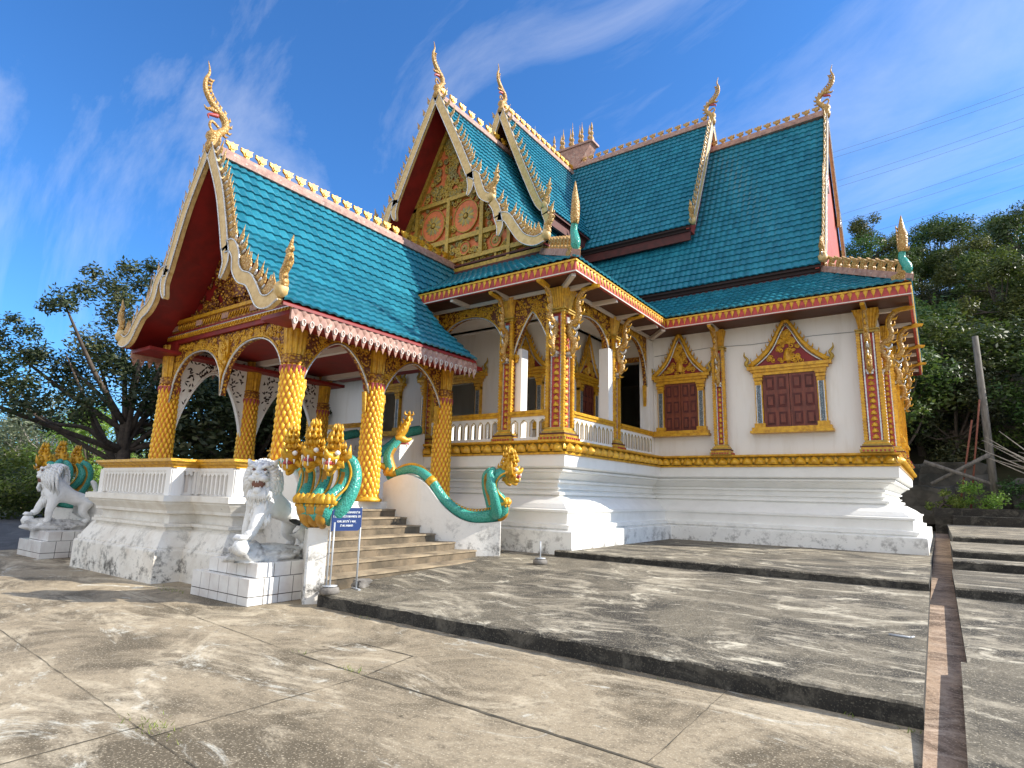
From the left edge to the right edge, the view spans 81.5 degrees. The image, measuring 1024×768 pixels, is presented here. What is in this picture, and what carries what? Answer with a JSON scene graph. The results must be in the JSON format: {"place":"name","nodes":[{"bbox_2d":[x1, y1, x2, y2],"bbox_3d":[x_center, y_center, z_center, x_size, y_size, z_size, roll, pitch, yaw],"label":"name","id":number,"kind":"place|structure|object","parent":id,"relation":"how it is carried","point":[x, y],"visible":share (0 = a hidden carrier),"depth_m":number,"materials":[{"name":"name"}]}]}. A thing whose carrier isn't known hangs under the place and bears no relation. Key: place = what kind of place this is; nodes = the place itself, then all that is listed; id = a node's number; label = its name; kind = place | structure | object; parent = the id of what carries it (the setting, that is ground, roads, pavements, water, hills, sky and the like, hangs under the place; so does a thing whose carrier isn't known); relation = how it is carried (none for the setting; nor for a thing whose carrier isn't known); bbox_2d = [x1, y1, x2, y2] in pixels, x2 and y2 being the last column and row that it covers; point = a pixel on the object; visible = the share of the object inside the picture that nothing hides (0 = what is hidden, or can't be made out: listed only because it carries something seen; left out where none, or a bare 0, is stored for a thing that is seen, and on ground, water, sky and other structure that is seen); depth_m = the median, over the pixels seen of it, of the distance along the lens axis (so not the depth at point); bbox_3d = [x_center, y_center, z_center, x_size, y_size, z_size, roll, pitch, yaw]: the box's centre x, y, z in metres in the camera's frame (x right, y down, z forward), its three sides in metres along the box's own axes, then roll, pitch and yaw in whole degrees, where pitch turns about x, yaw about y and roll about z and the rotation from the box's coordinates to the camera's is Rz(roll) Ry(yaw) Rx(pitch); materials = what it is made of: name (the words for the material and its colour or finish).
{"place":"outdoors","nodes":[
{"label":"outdoors","id":0,"kind":"place"},
{"bbox_2d":[0,512,44,549],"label":"road","id":1,"kind":"structure","parent":0,"point":[11,532],"depth_m":19.04,"materials":[{"name":"asphalt"}]},
{"bbox_2d":[0,444,44,518],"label":"leafy bush","id":2,"kind":"object","parent":1,"relation":"on","point":[6,508],"visible":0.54,"depth_m":26.32,"materials":[{"name":"green plant"}]},
{"bbox_2d":[0,435,92,516],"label":"leafy bush","id":3,"kind":"object","parent":1,"relation":"on","point":[16,460],"visible":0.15,"depth_m":30.08,"materials":[{"name":"green plant"}]},
{"bbox_2d":[0,453,98,516],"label":"leafy bush","id":4,"kind":"object","parent":1,"relation":"on","point":[25,486],"visible":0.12,"depth_m":27.12,"materials":[{"name":"green plant"}]},
{"bbox_2d":[19,402,145,487],"bbox_3d":[-25.632,4.362,36.459,5.942,7.351,6.700,-6,-13,35],"label":"leafy tree","id":5,"kind":"object","parent":1,"relation":"on","point":[89,455],"visible":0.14,"depth_m":35.95,"materials":[{"name":"green plant"}]},
{"bbox_2d":[91,431,189,488],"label":"leafy tree","id":6,"kind":"object","parent":1,"relation":"on","point":[112,439],"visible":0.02,"depth_m":46.10,"materials":[{"name":"green plant"}]},
{"bbox_2d":[0,255,305,459],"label":"broadleaf tree","id":7,"kind":"object","parent":1,"relation":"on","point":[127,429],"visible":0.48,"depth_m":24.76,"materials":[{"name":"green plant"}]},
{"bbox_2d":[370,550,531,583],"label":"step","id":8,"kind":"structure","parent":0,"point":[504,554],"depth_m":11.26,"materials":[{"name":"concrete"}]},
{"bbox_2d":[0,549,923,767],"bbox_3d":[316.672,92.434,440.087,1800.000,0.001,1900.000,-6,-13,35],"label":"ground","id":9,"kind":"structure","parent":0,"point":[106,639],"depth_m":4.64,"materials":[{"name":"concrete"}]},
{"bbox_2d":[17,529,83,558],"bbox_3d":[-10.280,3.591,13.469,1.370,0.560,1.076,-6,-13,35],"label":"lion pedestal","id":10,"kind":"object","parent":9,"relation":"on","point":[46,544],"visible":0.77,"depth_m":12.96,"materials":[{"name":"white ceramic"}]},
{"bbox_2d":[19,463,97,530],"bbox_3d":[-10.412,2.596,13.748,0.707,1.502,1.408,-6,-13,35],"label":"lion statue","id":11,"kind":"object","parent":10,"relation":"on","point":[54,488],"visible":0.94,"depth_m":13.52,"materials":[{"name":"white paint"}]},
{"bbox_2d":[0,727,137,764],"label":"slab joint","id":12,"kind":"object","parent":9,"relation":"on","point":[66,746],"visible":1,"depth_m":3.67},
{"bbox_2d":[0,630,196,767],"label":"slab joint","id":13,"kind":"object","parent":9,"relation":"on","point":[108,706],"visible":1,"depth_m":4.28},
{"bbox_2d":[115,370,303,458],"bbox_3d":[-14.765,2.147,30.041,9.063,9.904,9.750,-6,-13,35],"label":"dark tree","id":14,"kind":"object","parent":9,"relation":"on","point":[140,453],"visible":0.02,"depth_m":27.32,"materials":[{"name":"green plant"}]},
{"bbox_2d":[123,590,296,653],"bbox_3d":[-4.084,2.927,7.541,5.254,0.001,0.020,-8,-14,40],"label":"slab joint","id":15,"kind":"object","parent":9,"relation":"on","point":[214,623],"visible":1,"depth_m":6.99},
{"bbox_2d":[143,375,331,459],"bbox_3d":[-11.256,2.646,28.128,9.752,8.448,9.422,4,-11,-15],"label":"dark tree","id":16,"kind":"object","parent":9,"relation":"on","point":[213,451],"visible":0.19,"depth_m":25.52,"materials":[{"name":"green plant"}]},
{"bbox_2d":[190,555,303,606],"bbox_3d":[-3.976,2.920,8.986,1.520,0.560,0.936,-6,-13,35],"label":"lion pedestal","id":17,"kind":"object","parent":9,"relation":"on","point":[253,584],"visible":0.79,"depth_m":8.56,"materials":[{"name":"tile"}]},
{"bbox_2d":[221,458,305,562],"bbox_3d":[-3.647,1.897,9.055,0.706,1.503,1.363,-6,-13,35],"label":"lion statue","id":18,"kind":"object","parent":17,"relation":"on","point":[266,499],"visible":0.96,"depth_m":8.77,"materials":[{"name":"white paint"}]},
{"bbox_2d":[154,677,360,735],"bbox_3d":[-1.819,2.424,4.530,0.018,0.001,1.761,-6,-13,36],"label":"slab joint","id":19,"kind":"object","parent":9,"relation":"on","point":[247,709],"visible":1,"depth_m":4.34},
{"bbox_2d":[299,643,412,674],"bbox_3d":[-1.487,2.678,5.841,1.018,0.001,0.726,-6,-13,35],"label":"slab joint","id":20,"kind":"object","parent":9,"relation":"on","point":[379,647],"visible":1,"depth_m":5.93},
{"bbox_2d":[363,675,663,767],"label":"slab joint","id":21,"kind":"object","parent":9,"relation":"on","point":[578,741],"visible":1,"depth_m":4.17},
{"bbox_2d":[118,585,921,744],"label":"weeds","id":22,"kind":"object","parent":9,"relation":"on","point":[154,723],"visible":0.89,"depth_m":4.13,"materials":[{"name":"green plant"}]},
{"bbox_2d":[648,690,726,761],"bbox_3d":[1.343,2.480,4.380,0.015,0.001,1.820,-6,-13,34],"label":"slab joint","id":23,"kind":"object","parent":9,"relation":"on","point":[684,728],"visible":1,"depth_m":4.20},
{"bbox_2d":[922,533,967,767],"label":"drain channel","id":24,"kind":"object","parent":9,"relation":"on","point":[944,745],"visible":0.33,"depth_m":5.32,"materials":[{"name":"concrete"}]},
{"bbox_2d":[961,662,983,767],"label":"drain kerb","id":25,"kind":"structure","parent":9,"relation":"on","point":[974,755],"depth_m":3.95,"materials":[{"name":"concrete"}]},
{"bbox_2d":[0,0,1023,479],"label":"sky","id":26,"kind":"structure","parent":0,"point":[104,120],"materials":[{"name":"blue"}]},
{"bbox_2d":[317,553,930,729],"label":"terrace","id":27,"kind":"structure","parent":0,"point":[832,647],"depth_m":6.86,"materials":[{"name":"concrete"}]},
{"bbox_2d":[319,522,339,594],"bbox_3d":[-2.560,2.470,8.450,0.280,0.980,0.273,-6,-13,35],"label":"metal post","id":28,"kind":"object","parent":27,"relation":"on","point":[330,589],"visible":1,"depth_m":8.34,"materials":[{"name":"metal"}]},
{"bbox_2d":[325,507,362,590],"bbox_3d":[-2.449,2.397,8.673,0.484,1.187,0.260,9,-13,-36],"label":"sign stand","id":29,"kind":"object","parent":27,"relation":"on","point":[351,520],"visible":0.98,"depth_m":8.72,"materials":[{"name":"blue"}]},
{"bbox_2d":[351,578,372,587],"bbox_3d":[-2.251,2.977,8.878,0.198,0.134,0.269,-6,-13,35],"label":"stone block","id":30,"kind":"object","parent":27,"relation":"on","point":[363,582],"depth_m":8.82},
{"bbox_2d":[533,541,547,564],"bbox_3d":[0.537,3.193,11.257,0.280,0.420,0.273,-6,-13,35],"label":"metal post","id":31,"kind":"object","parent":27,"relation":"on","point":[540,560],"visible":1,"depth_m":11.14,"materials":[{"name":"metal"}]},
{"bbox_2d":[889,633,914,638],"bbox_3d":[4.075,2.633,6.213,0.231,0.021,0.095,-6,-13,35],"label":"metal pipe","id":32,"kind":"object","parent":27,"relation":"on","point":[897,635],"visible":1,"depth_m":6.18,"materials":[{"name":"grey"}]},
{"bbox_2d":[554,531,935,596],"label":"terrace","id":33,"kind":"structure","parent":0,"point":[899,571],"depth_m":11.45,"materials":[{"name":"concrete"}]},
{"bbox_2d":[834,94,1023,157],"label":"power line","id":34,"kind":"object","parent":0,"point":[933,125],"visible":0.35,"depth_m":104.74,"materials":[{"name":"grey"}]},
{"bbox_2d":[838,118,1022,180],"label":"power line","id":35,"kind":"object","parent":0,"point":[930,150],"visible":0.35,"depth_m":104.65,"materials":[{"name":"grey"}]},
{"bbox_2d":[839,126,1022,186],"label":"power line","id":36,"kind":"object","parent":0,"point":[927,158],"visible":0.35,"depth_m":104.96,"materials":[{"name":"grey"}]},
{"bbox_2d":[841,155,1021,214],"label":"power line","id":37,"kind":"object","parent":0,"point":[932,185],"visible":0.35,"depth_m":103.17,"materials":[{"name":"grey"}]},
{"bbox_2d":[839,87,1023,150],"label":"power line","id":38,"kind":"object","parent":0,"point":[935,118],"visible":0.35,"depth_m":104.50,"materials":[{"name":"grey"}]},
{"bbox_2d":[843,164,1021,221],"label":"power line","id":39,"kind":"object","parent":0,"point":[924,196],"visible":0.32,"depth_m":103.88,"materials":[{"name":"grey"}]},
{"bbox_2d":[845,185,1022,239],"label":"power line","id":40,"kind":"object","parent":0,"point":[947,209],"visible":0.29,"depth_m":101.22,"materials":[{"name":"grey"}]},
{"bbox_2d":[909,282,1023,530],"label":"hillside","id":41,"kind":"structure","parent":0,"point":[1004,472],"depth_m":32.99,"materials":[{"name":"plant"}]},
{"bbox_2d":[840,230,895,276],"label":"forest tree","id":42,"kind":"object","parent":41,"relation":"on","point":[854,251],"visible":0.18,"depth_m":67.85,"materials":[{"name":"green plant"}]},
{"bbox_2d":[845,211,896,269],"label":"forest tree","id":43,"kind":"object","parent":41,"relation":"on","point":[856,228],"visible":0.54,"depth_m":72.82,"materials":[{"name":"green plant"}]},
{"bbox_2d":[873,230,909,258],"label":"forest tree","id":44,"kind":"object","parent":41,"relation":"on","point":[894,235],"visible":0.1,"depth_m":75.38,"materials":[{"name":"green plant"}]},
{"bbox_2d":[885,270,922,293],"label":"forest tree","id":45,"kind":"object","parent":41,"relation":"on","point":[914,280],"visible":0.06,"depth_m":57.70,"materials":[{"name":"green plant"}]},
{"bbox_2d":[880,240,935,296],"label":"forest tree","id":46,"kind":"object","parent":41,"relation":"on","point":[910,255],"visible":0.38,"depth_m":63.89,"materials":[{"name":"green plant"}]},
{"bbox_2d":[883,226,947,293],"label":"forest tree","id":47,"kind":"object","parent":41,"relation":"on","point":[921,237],"visible":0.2,"depth_m":69.44,"materials":[{"name":"green plant"}]},
{"bbox_2d":[900,485,955,525],"bbox_3d":[19.066,5.651,27.573,2.696,1.908,1.797,-6,-13,35],"label":"boulder","id":48,"kind":"object","parent":41,"relation":"on","point":[915,497],"visible":0.38,"depth_m":27.01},
{"bbox_2d":[916,303,949,367],"bbox_3d":[24.942,-0.932,38.819,6.401,8.243,6.897,-6,-13,34],"label":"forest tree","id":49,"kind":"object","parent":41,"relation":"on","point":[927,318],"visible":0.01,"depth_m":37.25,"materials":[{"name":"green plant"}]},
{"bbox_2d":[903,337,968,445],"bbox_3d":[19.257,1.885,30.864,7.060,8.764,7.682,4,-11,-15],"label":"forest tree","id":50,"kind":"object","parent":41,"relation":"on","point":[922,399],"visible":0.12,"depth_m":29.29,"materials":[{"name":"green plant"}]},
{"bbox_2d":[909,212,966,291],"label":"forest tree","id":51,"kind":"object","parent":41,"relation":"on","point":[933,224],"visible":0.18,"depth_m":70.51,"materials":[{"name":"green plant"}]},
{"bbox_2d":[914,289,966,334],"bbox_3d":[27.874,-2.205,40.905,6.000,8.111,7.202,-7,-14,40],"label":"forest tree","id":52,"kind":"object","parent":41,"relation":"on","point":[944,305],"visible":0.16,"depth_m":39.55,"materials":[{"name":"green plant"}]},
{"bbox_2d":[914,279,982,322],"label":"forest tree","id":53,"kind":"object","parent":41,"relation":"on","point":[930,290],"visible":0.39,"depth_m":57.09,"materials":[{"name":"green plant"}]},
{"bbox_2d":[912,462,988,486],"bbox_3d":[21.057,4.649,28.393,3.434,1.866,1.898,-6,-13,35],"label":"boulder","id":54,"kind":"object","parent":41,"relation":"on","point":[926,474],"visible":0.27,"depth_m":27.91,"materials":[{"name":"stone"}]},
{"bbox_2d":[921,241,982,290],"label":"forest tree","id":55,"kind":"object","parent":41,"relation":"on","point":[934,258],"visible":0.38,"depth_m":62.92,"materials":[{"name":"green plant"}]},
{"bbox_2d":[919,213,995,286],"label":"forest tree","id":56,"kind":"object","parent":41,"relation":"on","point":[957,230],"visible":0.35,"depth_m":65.83,"materials":[{"name":"green plant"}]},
{"bbox_2d":[908,348,1010,455],"bbox_3d":[23.534,0.823,33.765,7.074,7.812,8.374,-4,-12,27],"label":"forest tree","id":57,"kind":"object","parent":41,"relation":"on","point":[949,417],"visible":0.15,"depth_m":32.07,"materials":[{"name":"green plant"}]},
{"bbox_2d":[907,352,1019,468],"bbox_3d":[22.847,1.881,31.276,5.644,6.757,5.744,-4,-12,28],"label":"forest tree","id":58,"kind":"object","parent":41,"relation":"on","point":[955,442],"visible":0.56,"depth_m":30.19,"materials":[{"name":"green plant"}]},
{"bbox_2d":[929,233,1000,325],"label":"forest tree","id":59,"kind":"object","parent":41,"relation":"on","point":[982,244],"visible":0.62,"depth_m":49.59,"materials":[{"name":"green plant"}]},
{"bbox_2d":[907,306,1023,450],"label":"forest tree","id":60,"kind":"object","parent":41,"relation":"on","point":[996,339],"visible":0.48,"depth_m":31.54,"materials":[{"name":"green plant"}]},
{"bbox_2d":[917,318,1023,428],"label":"forest tree","id":61,"kind":"object","parent":41,"relation":"on","point":[1020,339],"visible":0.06,"depth_m":33.92,"materials":[{"name":"green plant"}]},
{"bbox_2d":[943,251,1023,385],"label":"forest tree","id":62,"kind":"object","parent":41,"relation":"on","point":[1004,268],"visible":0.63,"depth_m":39.43,"materials":[{"name":"green plant"}]},
{"bbox_2d":[955,485,1015,509],"bbox_3d":[21.347,5.441,26.727,3.204,1.855,2.062,-6,-13,35],"label":"boulder","id":63,"kind":"object","parent":41,"relation":"on","point":[1007,506],"visible":0.08,"depth_m":26.08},
{"bbox_2d":[949,243,1023,324],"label":"forest tree","id":64,"kind":"object","parent":41,"relation":"on","point":[973,259],"visible":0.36,"depth_m":44.82,"materials":[{"name":"green plant"}]},
{"bbox_2d":[965,210,1023,253],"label":"forest tree","id":65,"kind":"object","parent":41,"relation":"on","point":[984,222],"visible":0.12,"depth_m":69.99,"materials":[{"name":"green plant"}]},
{"bbox_2d":[971,347,1023,464],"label":"forest tree","id":66,"kind":"object","parent":41,"relation":"on","point":[1018,413],"visible":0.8,"depth_m":29.12,"materials":[{"name":"green plant"}]},
{"bbox_2d":[973,200,1023,294],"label":"forest tree","id":67,"kind":"object","parent":41,"relation":"on","point":[1000,230],"visible":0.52,"depth_m":53.04,"materials":[{"name":"green plant"}]},
{"bbox_2d":[976,216,1023,257],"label":"forest tree","id":68,"kind":"object","parent":41,"relation":"on","point":[994,232],"visible":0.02,"depth_m":65.92,"materials":[{"name":"green plant"}]},
{"bbox_2d":[987,238,1023,261],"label":"forest tree","id":69,"kind":"object","parent":41,"relation":"on","point":[1013,247],"visible":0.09,"depth_m":58.84,"materials":[{"name":"green plant"}]},
{"bbox_2d":[989,284,1023,328],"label":"forest tree","id":70,"kind":"object","parent":41,"relation":"on","point":[1017,301],"visible":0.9,"depth_m":38.29,"materials":[{"name":"green plant"}]},
{"bbox_2d":[995,310,1023,412],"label":"forest tree","id":71,"kind":"object","parent":41,"relation":"on","point":[1017,323],"visible":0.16,"depth_m":33.99,"materials":[{"name":"green plant"}]},
{"bbox_2d":[997,224,1023,320],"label":"forest tree","id":72,"kind":"object","parent":41,"relation":"on","point":[1020,244],"visible":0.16,"depth_m":48.77,"materials":[{"name":"green plant"}]},
{"bbox_2d":[1012,478,1023,509],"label":"boulder","id":73,"kind":"object","parent":41,"relation":"on","point":[1018,500],"visible":0.24,"depth_m":25.33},
{"bbox_2d":[934,508,1023,533],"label":"terrace","id":74,"kind":"structure","parent":0,"point":[943,518],"depth_m":24.07,"materials":[{"name":"concrete"}]},
{"bbox_2d":[924,488,967,510],"bbox_3d":[18.928,5.117,25.628,1.514,1.263,1.594,3,-11,-6],"label":"leafy bush","id":75,"kind":"object","parent":74,"relation":"on","point":[951,502],"visible":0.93,"depth_m":25.48,"materials":[{"name":"green plant"}]},
{"bbox_2d":[923,460,1006,490],"bbox_3d":[19.914,4.008,26.190,2.868,1.343,0.180,-5,-12,31],"label":"fallen log","id":76,"kind":"object","parent":74,"relation":"on","point":[956,472],"visible":0.9,"depth_m":26.25,"materials":[{"name":"grey wood"}]},
{"bbox_2d":[930,453,991,484],"bbox_3d":[19.868,3.779,26.333,2.299,1.434,0.180,-8,-14,42],"label":"fallen log","id":77,"kind":"object","parent":76,"relation":"on","point":[959,469],"visible":0.8,"depth_m":26.23,"materials":[{"name":"grey wood"}]},
{"bbox_2d":[960,420,972,496],"bbox_3d":[20.035,3.614,26.247,0.075,4.016,0.932,9,-13,-33],"label":"prop stick","id":78,"kind":"object","parent":74,"relation":"on","point":[968,444],"visible":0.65,"depth_m":26.23,"materials":[{"name":"brown wood"}]},
{"bbox_2d":[970,399,979,508],"bbox_3d":[20.353,3.140,26.116,0.074,4.913,0.886,8,-13,-32],"label":"prop stick","id":79,"kind":"object","parent":74,"relation":"on","point":[977,424],"visible":0.65,"depth_m":26.13,"materials":[{"name":"red wood"}]},
{"bbox_2d":[957,479,1011,508],"bbox_3d":[19.345,4.706,24.396,1.738,1.586,2.201,-6,-13,35],"label":"leafy bush","id":80,"kind":"object","parent":74,"relation":"on","point":[991,503],"visible":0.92,"depth_m":24.46,"materials":[{"name":"green plant"}]},
{"bbox_2d":[972,336,1000,508],"bbox_3d":[20.845,1.679,26.126,0.310,7.801,0.315,-6,-13,35],"label":"wooden pole","id":81,"kind":"object","parent":74,"relation":"on","point":[991,464],"visible":0.79,"depth_m":26.08,"materials":[{"name":"grey wood"}]},
{"bbox_2d":[996,476,1023,509],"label":"leafy bush","id":82,"kind":"object","parent":74,"relation":"on","point":[1020,489],"visible":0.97,"depth_m":24.87,"materials":[{"name":"green plant"}]},
{"bbox_2d":[947,525,1023,544],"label":"terrace","id":83,"kind":"structure","parent":0,"point":[989,534],"depth_m":15.96,"materials":[{"name":"concrete"}]},
{"bbox_2d":[950,541,1023,561],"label":"terrace","id":84,"kind":"structure","parent":0,"point":[1004,552],"depth_m":11.46,"materials":[{"name":"concrete"}]},
{"bbox_2d":[952,569,1023,602],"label":"terrace","id":85,"kind":"structure","parent":0,"point":[996,586],"depth_m":8.56,"materials":[{"name":"concrete"}]},
{"bbox_2d":[952,557,1023,573],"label":"terrace","id":86,"kind":"structure","parent":0,"point":[1001,566],"depth_m":10.51,"materials":[{"name":"concrete"}]},
{"bbox_2d":[952,516,1023,527],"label":"terrace","id":87,"kind":"structure","parent":0,"point":[989,521],"depth_m":23.06,"materials":[{"name":"concrete"}]},
{"bbox_2d":[978,423,1023,473],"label":"bare branches","id":88,"kind":"object","parent":87,"relation":"on","point":[1019,456],"visible":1,"depth_m":23.39,"materials":[{"name":"brown plant"}]},
{"bbox_2d":[956,597,1023,767],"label":"terrace","id":89,"kind":"structure","parent":0,"point":[992,635],"depth_m":5.04,"materials":[{"name":"concrete"}]},
{"label":"grass ground","id":90,"kind":"structure","parent":0,"visible":0},
{"bbox_2d":[0,405,74,478],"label":"pale tree","id":91,"kind":"object","parent":90,"relation":"on","point":[14,438],"visible":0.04,"depth_m":49.91,"materials":[{"name":"green plant"}]},
{"bbox_2d":[0,386,113,479],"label":"pale tree","id":92,"kind":"object","parent":90,"relation":"on","point":[26,430],"visible":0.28,"depth_m":45.14,"materials":[{"name":"green plant"}]},
{"bbox_2d":[3,412,147,479],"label":"leafy tree","id":93,"kind":"object","parent":90,"relation":"on","point":[59,436],"visible":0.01,"depth_m":63.27,"materials":[{"name":"green plant"}]},
{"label":"terrace","id":94,"kind":"structure","parent":0,"visible":0},
{"bbox_2d":[52,43,932,604],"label":"temple","id":95,"kind":"structure","parent":94,"relation":"on","point":[694,331],"depth_m":15.62,"materials":[{"name":"white paint"}]},
{"bbox_2d":[33,440,137,507],"bbox_3d":[-9.891,2.201,14.413,3.161,1.655,1.213,0,-11,8],"label":"naga statue","id":96,"kind":"object","parent":95,"relation":"on","point":[79,465],"visible":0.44,"depth_m":14.68,"materials":[{"name":"teal metal"}]},
{"bbox_2d":[274,418,361,528],"bbox_3d":[-3.563,1.463,9.573,1.075,1.655,3.298,11,-14,-42],"label":"naga statue","id":97,"kind":"object","parent":95,"relation":"on","point":[319,503],"visible":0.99,"depth_m":8.67,"materials":[{"name":"gold metal"}]},
{"bbox_2d":[382,374,406,436],"bbox_3d":[-4.331,0.205,20.632,1.753,3.251,0.320,-6,-13,35],"label":"window frame","id":98,"kind":"structure","parent":95,"relation":"in","point":[397,384],"depth_m":20.25,"materials":[{"name":"gold metal"}]},
{"bbox_2d":[380,411,413,477],"bbox_3d":[-2.659,1.344,13.396,0.802,1.537,0.413,9,-13,-34],"label":"naga statue","id":99,"kind":"object","parent":95,"relation":"on","point":[388,467],"visible":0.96,"depth_m":13.32,"materials":[{"name":"gold metal"}]},
{"bbox_2d":[417,354,487,439],"bbox_3d":[-1.994,0.273,18.938,2.993,3.856,0.320,-6,-13,35],"label":"window frame","id":100,"kind":"structure","parent":95,"relation":"in","point":[478,380],"depth_m":18.37,"materials":[{"name":"gold metal"}]},
{"bbox_2d":[387,446,522,522],"bbox_3d":[-1.288,2.119,12.754,3.044,1.655,1.214,1,-11,1],"label":"naga statue","id":101,"kind":"object","parent":95,"relation":"on","point":[497,502],"visible":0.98,"depth_m":12.46,"materials":[{"name":"ceramic"}]},
{"bbox_2d":[520,329,545,429],"bbox_3d":[0.359,-0.283,17.360,1.753,3.251,0.320,-6,-13,35],"label":"window frame","id":102,"kind":"structure","parent":95,"relation":"in","point":[536,366],"depth_m":17.12,"materials":[{"name":"gold metal"}]},
{"bbox_2d":[574,334,598,416],"bbox_3d":[2.392,-0.080,18.279,0.320,3.296,1.713,-6,-13,35],"label":"window frame","id":103,"kind":"structure","parent":95,"relation":"in","point":[586,375],"depth_m":18.25,"materials":[{"name":"gold metal"}]},
{"bbox_2d":[651,334,711,437],"bbox_3d":[5.089,-0.137,18.049,1.973,3.466,0.320,-6,-13,35],"label":"window frame","id":104,"kind":"structure","parent":95,"relation":"in","point":[680,384],"depth_m":18.00,"materials":[{"name":"gold metal"}]},
{"bbox_2d":[743,320,834,433],"bbox_3d":[7.574,-0.406,16.318,2.313,3.486,0.320,-6,-13,35],"label":"window frame","id":105,"kind":"structure","parent":95,"relation":"in","point":[788,363],"depth_m":16.27,"materials":[{"name":"gold metal"}]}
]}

